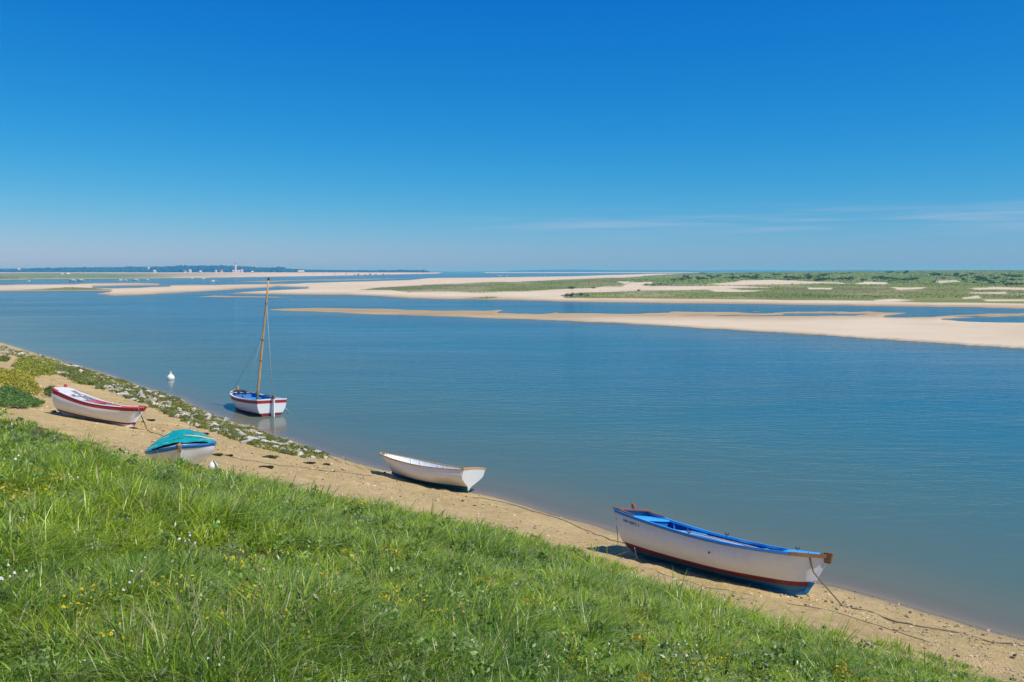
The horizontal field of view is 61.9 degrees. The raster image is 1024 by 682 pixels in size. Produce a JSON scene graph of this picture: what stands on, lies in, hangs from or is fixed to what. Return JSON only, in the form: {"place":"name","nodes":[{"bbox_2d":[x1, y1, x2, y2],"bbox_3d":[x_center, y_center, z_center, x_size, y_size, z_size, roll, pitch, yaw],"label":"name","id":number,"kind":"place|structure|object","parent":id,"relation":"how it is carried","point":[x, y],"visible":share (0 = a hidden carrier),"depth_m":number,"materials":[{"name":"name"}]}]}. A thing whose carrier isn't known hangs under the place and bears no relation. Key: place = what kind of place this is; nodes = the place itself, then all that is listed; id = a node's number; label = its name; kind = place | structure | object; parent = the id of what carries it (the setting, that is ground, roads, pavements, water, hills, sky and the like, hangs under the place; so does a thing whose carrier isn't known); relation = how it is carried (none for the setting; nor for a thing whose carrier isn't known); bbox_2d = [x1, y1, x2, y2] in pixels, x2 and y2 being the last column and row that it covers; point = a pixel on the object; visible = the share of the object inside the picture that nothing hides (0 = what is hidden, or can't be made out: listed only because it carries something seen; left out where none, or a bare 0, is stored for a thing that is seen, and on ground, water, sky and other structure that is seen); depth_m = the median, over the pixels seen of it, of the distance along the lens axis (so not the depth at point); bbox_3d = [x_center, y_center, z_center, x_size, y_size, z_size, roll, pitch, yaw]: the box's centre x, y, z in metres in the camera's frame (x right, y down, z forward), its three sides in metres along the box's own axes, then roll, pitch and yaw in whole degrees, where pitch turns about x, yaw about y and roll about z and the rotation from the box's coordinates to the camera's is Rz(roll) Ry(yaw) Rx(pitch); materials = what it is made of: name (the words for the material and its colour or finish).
{"place":"outdoors","nodes":[
{"label":"outdoors","id":0,"kind":"place"},
{"bbox_2d":[0,266,430,272],"bbox_3d":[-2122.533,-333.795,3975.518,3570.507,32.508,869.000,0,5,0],"label":"hills","id":1,"kind":"structure","parent":0,"point":[159,266],"depth_m":3907.65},
{"bbox_2d":[0,271,1023,637],"bbox_3d":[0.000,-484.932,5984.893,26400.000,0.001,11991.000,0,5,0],"label":"water","id":2,"kind":"structure","parent":0,"point":[890,469],"depth_m":49.94,"materials":[{"name":"blue liquid"}]},
{"bbox_2d":[167,371,174,379],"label":"buoy","id":3,"kind":"object","parent":2,"relation":"on","point":[170,376],"visible":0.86,"depth_m":61.42,"materials":[{"name":"white paint"}]},
{"bbox_2d":[230,278,288,416],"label":"sailing boat","id":4,"kind":"object","parent":2,"relation":"on","point":[257,403],"visible":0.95,"depth_m":46.76,"materials":[{"name":"white paint"}]},
{"bbox_2d":[0,270,1023,347],"bbox_3d":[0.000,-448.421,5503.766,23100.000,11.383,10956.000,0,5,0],"label":"sandbanks","id":5,"kind":"structure","parent":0,"point":[874,325],"depth_m":272.07,"materials":[{"name":"beige sand"}]},
{"bbox_2d":[0,265,429,272],"bbox_3d":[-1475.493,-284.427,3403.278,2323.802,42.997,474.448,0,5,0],"label":"woodland","id":6,"kind":"object","parent":5,"relation":"on","point":[204,268],"visible":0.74,"depth_m":3316.36,"materials":[{"name":"green plant"}]},
{"bbox_2d":[0,270,1023,298],"bbox_3d":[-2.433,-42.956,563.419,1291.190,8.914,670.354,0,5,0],"label":"dune grass","id":7,"kind":"structure","parent":5,"relation":"on","point":[810,293],"depth_m":382.91,"materials":[{"name":"green plant"}]},
{"bbox_2d":[0,343,1023,681],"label":"beach","id":8,"kind":"structure","parent":0,"point":[504,513],"depth_m":24.54,"materials":[{"name":"beige sand"}]},
{"bbox_2d":[0,571,15,605],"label":"white wildflower","id":9,"kind":"object","parent":8,"relation":"on","point":[2,578],"visible":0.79,"depth_m":6.69,"materials":[{"name":"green plant"}]},
{"bbox_2d":[7,564,27,598],"bbox_3d":[-3.944,1.970,6.752,0.190,0.409,0.125,-21,22,-77],"label":"white wildflower","id":10,"kind":"object","parent":8,"relation":"on","point":[8,565],"visible":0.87,"depth_m":6.76,"materials":[{"name":"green plant"}]},
{"bbox_2d":[0,385,44,406],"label":"bush","id":11,"kind":"object","parent":8,"relation":"on","point":[12,396],"visible":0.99,"depth_m":35.86,"materials":[{"name":"green plant"}]},
{"bbox_2d":[0,354,114,397],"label":"scrub","id":12,"kind":"object","parent":8,"relation":"on","point":[21,375],"visible":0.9,"depth_m":52.47,"materials":[{"name":"green plant"}]},
{"bbox_2d":[61,595,87,626],"bbox_3d":[-3.270,2.076,6.371,0.157,0.367,0.156,3,6,34],"label":"yellow wildflower","id":13,"kind":"object","parent":8,"relation":"on","point":[70,603],"visible":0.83,"depth_m":6.33,"materials":[{"name":"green plant"}]},
{"bbox_2d":[80,584,94,620],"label":"yellow wildflower","id":14,"kind":"object","parent":8,"relation":"on","point":[81,589],"visible":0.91,"depth_m":6.58,"materials":[{"name":"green plant"}]},
{"bbox_2d":[52,384,146,426],"bbox_3d":[-16.464,2.656,34.264,4.086,1.230,1.530,9,-4,15],"label":"rowing boat","id":15,"kind":"object","parent":8,"relation":"on","point":[66,401],"visible":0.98,"depth_m":33.79,"materials":[{"name":"white paint"}]},
{"bbox_2d":[138,408,162,435],"bbox_3d":[-13.703,3.281,33.482,2.500,1.235,0.616,2,5,27],"label":"mooring rope","id":16,"kind":"object","parent":15,"relation":"hanging from","point":[145,424],"visible":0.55,"depth_m":33.87,"materials":[{"name":"grey fabric"}]},
{"bbox_2d":[100,622,125,659],"bbox_3d":[-2.716,2.128,5.856,0.148,0.349,0.149,2,5,21],"label":"yellow wildflower","id":17,"kind":"object","parent":8,"relation":"on","point":[110,633],"visible":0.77,"depth_m":5.85,"materials":[{"name":"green plant"}]},
{"bbox_2d":[130,557,145,591],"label":"white wildflower","id":18,"kind":"object","parent":8,"relation":"on","point":[131,571],"visible":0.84,"depth_m":7.21,"materials":[{"name":"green plant"}]},
{"bbox_2d":[153,576,170,601],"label":"yellow wildflower","id":19,"kind":"object","parent":8,"relation":"on","point":[158,588],"visible":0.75,"depth_m":7.01,"materials":[{"name":"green plant"}]},
{"bbox_2d":[0,346,328,458],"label":"rubble","id":20,"kind":"object","parent":8,"relation":"on","point":[240,432],"visible":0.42,"depth_m":43.40,"materials":[{"name":"stone"}]},
{"bbox_2d":[0,346,329,457],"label":"seaweed","id":21,"kind":"object","parent":8,"relation":"on","point":[272,448],"visible":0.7,"depth_m":41.67,"materials":[{"name":"green plant"}]},
{"bbox_2d":[145,440,215,464],"bbox_3d":[-9.586,3.303,24.781,1.935,0.899,3.215,-6,0,-20],"label":"rowing boat","id":22,"kind":"object","parent":8,"relation":"on","point":[202,451],"visible":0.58,"depth_m":23.83,"materials":[{"name":"white paint"}]},
{"bbox_2d":[144,429,216,454],"bbox_3d":[-9.761,2.951,25.160,1.975,0.556,2.413,-6,0,-20],"label":"tarpaulin","id":23,"kind":"object","parent":22,"relation":"on","point":[183,436],"visible":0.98,"depth_m":25.04,"materials":[{"name":"teal fabric"}]},
{"bbox_2d":[178,532,190,550],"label":"white wildflower","id":24,"kind":"object","parent":8,"relation":"on","point":[188,541],"visible":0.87,"depth_m":8.64,"materials":[{"name":"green plant"}]},
{"bbox_2d":[175,574,193,597],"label":"yellow wildflower","id":25,"kind":"object","parent":8,"relation":"on","point":[181,575],"visible":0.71,"depth_m":6.87,"materials":[{"name":"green plant"}]},
{"bbox_2d":[208,461,217,470],"bbox_3d":[-8.780,3.680,25.117,0.491,0.326,0.358,0,5,0],"label":"fender","id":26,"kind":"object","parent":8,"relation":"on","point":[212,464],"visible":0.49,"depth_m":25.06,"materials":[{"name":"white paint"}]},
{"bbox_2d":[205,611,236,636],"bbox_3d":[-2.063,2.070,6.063,0.185,0.358,0.146,2,5,21],"label":"yellow wildflower","id":27,"kind":"object","parent":8,"relation":"on","point":[221,613],"visible":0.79,"depth_m":6.05,"materials":[{"name":"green plant"}]},
{"bbox_2d":[223,549,243,578],"bbox_3d":[-2.517,2.112,7.787,0.166,0.390,0.167,3,6,35],"label":"yellow wildflower","id":28,"kind":"object","parent":8,"relation":"on","point":[233,557],"visible":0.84,"depth_m":7.78,"materials":[{"name":"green plant"}]},
{"bbox_2d":[236,554,256,579],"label":"yellow wildflower","id":29,"kind":"object","parent":8,"relation":"on","point":[255,555],"visible":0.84,"depth_m":7.68,"materials":[{"name":"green plant"}]},
{"bbox_2d":[259,465,273,468],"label":"weed clump","id":30,"kind":"object","parent":8,"relation":"on","point":[271,467],"visible":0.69,"depth_m":28.08,"materials":[{"name":"green plant"}]},
{"bbox_2d":[262,455,278,458],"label":"weed clump","id":31,"kind":"object","parent":8,"relation":"on","point":[271,456],"visible":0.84,"depth_m":31.59,"materials":[{"name":"green plant"}]},
{"bbox_2d":[264,604,287,634],"bbox_3d":[-1.702,2.087,6.179,0.183,0.353,0.144,-2,5,-21],"label":"yellow wildflower","id":32,"kind":"object","parent":8,"relation":"on","point":[272,619],"visible":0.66,"depth_m":6.13,"materials":[{"name":"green plant"}]},
{"bbox_2d":[225,455,371,475],"bbox_3d":[-7.666,4.443,30.010,5.379,0.843,0.802,0,5,-2],"label":"mooring rope","id":33,"kind":"object","parent":8,"relation":"on","point":[296,466],"visible":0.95,"depth_m":29.99,"materials":[{"name":"grey fabric"}]},
{"bbox_2d":[379,583,397,613],"bbox_3d":[-1.033,2.223,7.200,0.147,0.347,0.148,-4,6,-40],"label":"yellow wildflower","id":34,"kind":"object","parent":8,"relation":"on","point":[385,596],"visible":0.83,"depth_m":7.23,"materials":[{"name":"green plant"}]},
{"bbox_2d":[408,589,427,629],"bbox_3d":[-0.795,2.271,7.124,0.166,0.392,0.168,1,5,10],"label":"yellow wildflower","id":35,"kind":"object","parent":8,"relation":"on","point":[423,600],"visible":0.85,"depth_m":7.13,"materials":[{"name":"green plant"}]},
{"bbox_2d":[380,452,485,492],"bbox_3d":[-3.174,4.685,30.878,4.389,0.940,1.594,6,-3,33],"label":"rowing boat","id":36,"kind":"object","parent":8,"relation":"on","point":[460,479],"visible":1,"depth_m":30.07,"materials":[{"name":"white paint"}]},
{"bbox_2d":[431,608,454,631],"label":"yellow wildflower","id":37,"kind":"object","parent":8,"relation":"on","point":[432,611],"visible":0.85,"depth_m":7.04,"materials":[{"name":"green plant"}]},
{"bbox_2d":[459,600,472,627],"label":"yellow wildflower","id":38,"kind":"object","parent":8,"relation":"on","point":[463,611],"visible":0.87,"depth_m":7.51,"materials":[{"name":"green plant"}]},
{"bbox_2d":[0,407,1023,681],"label":"grass","id":39,"kind":"structure","parent":8,"relation":"on","point":[504,583],"depth_m":8.57,"materials":[{"name":"green plant"}]},
{"bbox_2d":[316,563,338,583],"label":"yellow wildflower","id":40,"kind":"object","parent":39,"relation":"on","point":[326,572],"visible":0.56,"depth_m":7.79,"materials":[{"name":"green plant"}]},
{"bbox_2d":[0,361,1023,681],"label":"pebbles","id":41,"kind":"object","parent":8,"relation":"on","point":[616,553],"visible":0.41,"depth_m":19.42,"materials":[{"name":"stone"}]},
{"bbox_2d":[473,497,622,542],"bbox_3d":[1.185,5.453,26.357,0.770,0.301,7.023,-4,6,-39],"label":"mooring rope","id":42,"kind":"object","parent":8,"relation":"on","point":[555,517],"visible":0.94,"depth_m":26.55,"materials":[{"name":"grey fabric"}]},
{"bbox_2d":[561,632,574,654],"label":"yellow wildflower","id":43,"kind":"object","parent":8,"relation":"on","point":[562,633],"visible":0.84,"depth_m":7.11,"materials":[{"name":"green plant"}]},
{"bbox_2d":[631,625,649,652],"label":"yellow wildflower","id":44,"kind":"object","parent":8,"relation":"on","point":[643,637],"visible":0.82,"depth_m":8.68,"materials":[{"name":"green plant"}]},
{"bbox_2d":[718,656,725,675],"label":"yellow wildflower","id":45,"kind":"object","parent":8,"relation":"on","point":[721,672],"visible":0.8,"depth_m":8.35,"materials":[{"name":"green plant"}]},
{"bbox_2d":[613,503,833,594],"bbox_3d":[4.937,4.970,20.343,5.276,1.286,1.904,4,-8,39],"label":"rowing boat","id":46,"kind":"object","parent":8,"relation":"on","point":[648,534],"visible":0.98,"depth_m":19.66,"materials":[{"name":"blue paint"}]},
{"bbox_2d":[675,529,744,545],"bbox_3d":[4.782,4.680,20.159,2.155,0.058,0.148,4,6,43],"label":"oar","id":47,"kind":"object","parent":46,"relation":"in","point":[710,537],"visible":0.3,"depth_m":20.23,"materials":[{"name":"blue paint"}]},
{"bbox_2d":[683,530,757,547],"bbox_3d":[5.014,4.739,20.367,2.160,0.072,0.148,5,7,45],"label":"oar","id":48,"kind":"object","parent":46,"relation":"in","point":[719,538],"visible":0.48,"depth_m":20.40,"materials":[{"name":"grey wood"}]},
{"bbox_2d":[808,552,1023,646],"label":"mooring rope","id":49,"kind":"object","parent":46,"relation":"attached to","point":[904,622],"visible":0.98,"depth_m":17.83,"materials":[{"name":"grey fabric"}]},
{"bbox_2d":[720,644,738,674],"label":"yellow wildflower","id":50,"kind":"object","parent":8,"relation":"on","point":[726,671],"visible":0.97,"depth_m":8.45,"materials":[{"name":"green plant"}]},
{"bbox_2d":[651,568,930,642],"bbox_3d":[5.552,5.505,17.984,5.931,0.333,0.751,3,6,32],"label":"mooring rope","id":51,"kind":"object","parent":8,"relation":"on","point":[812,607],"visible":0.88,"depth_m":17.72,"materials":[{"name":"brown fabric"}]},
{"bbox_2d":[836,663,851,681],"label":"yellow wildflower","id":52,"kind":"object","parent":8,"relation":"on","point":[843,673],"visible":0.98,"depth_m":9.58,"materials":[{"name":"green plant"}]},
{"bbox_2d":[0,0,1023,270],"label":"sky","id":53,"kind":"structure","parent":0,"point":[429,135],"materials":[{"name":"blue"}]},
{"bbox_2d":[507,269,952,271],"bbox_3d":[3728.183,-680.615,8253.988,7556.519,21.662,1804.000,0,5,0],"label":"hills","id":54,"kind":"structure","parent":0,"point":[571,270],"depth_m":7890.74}
]}

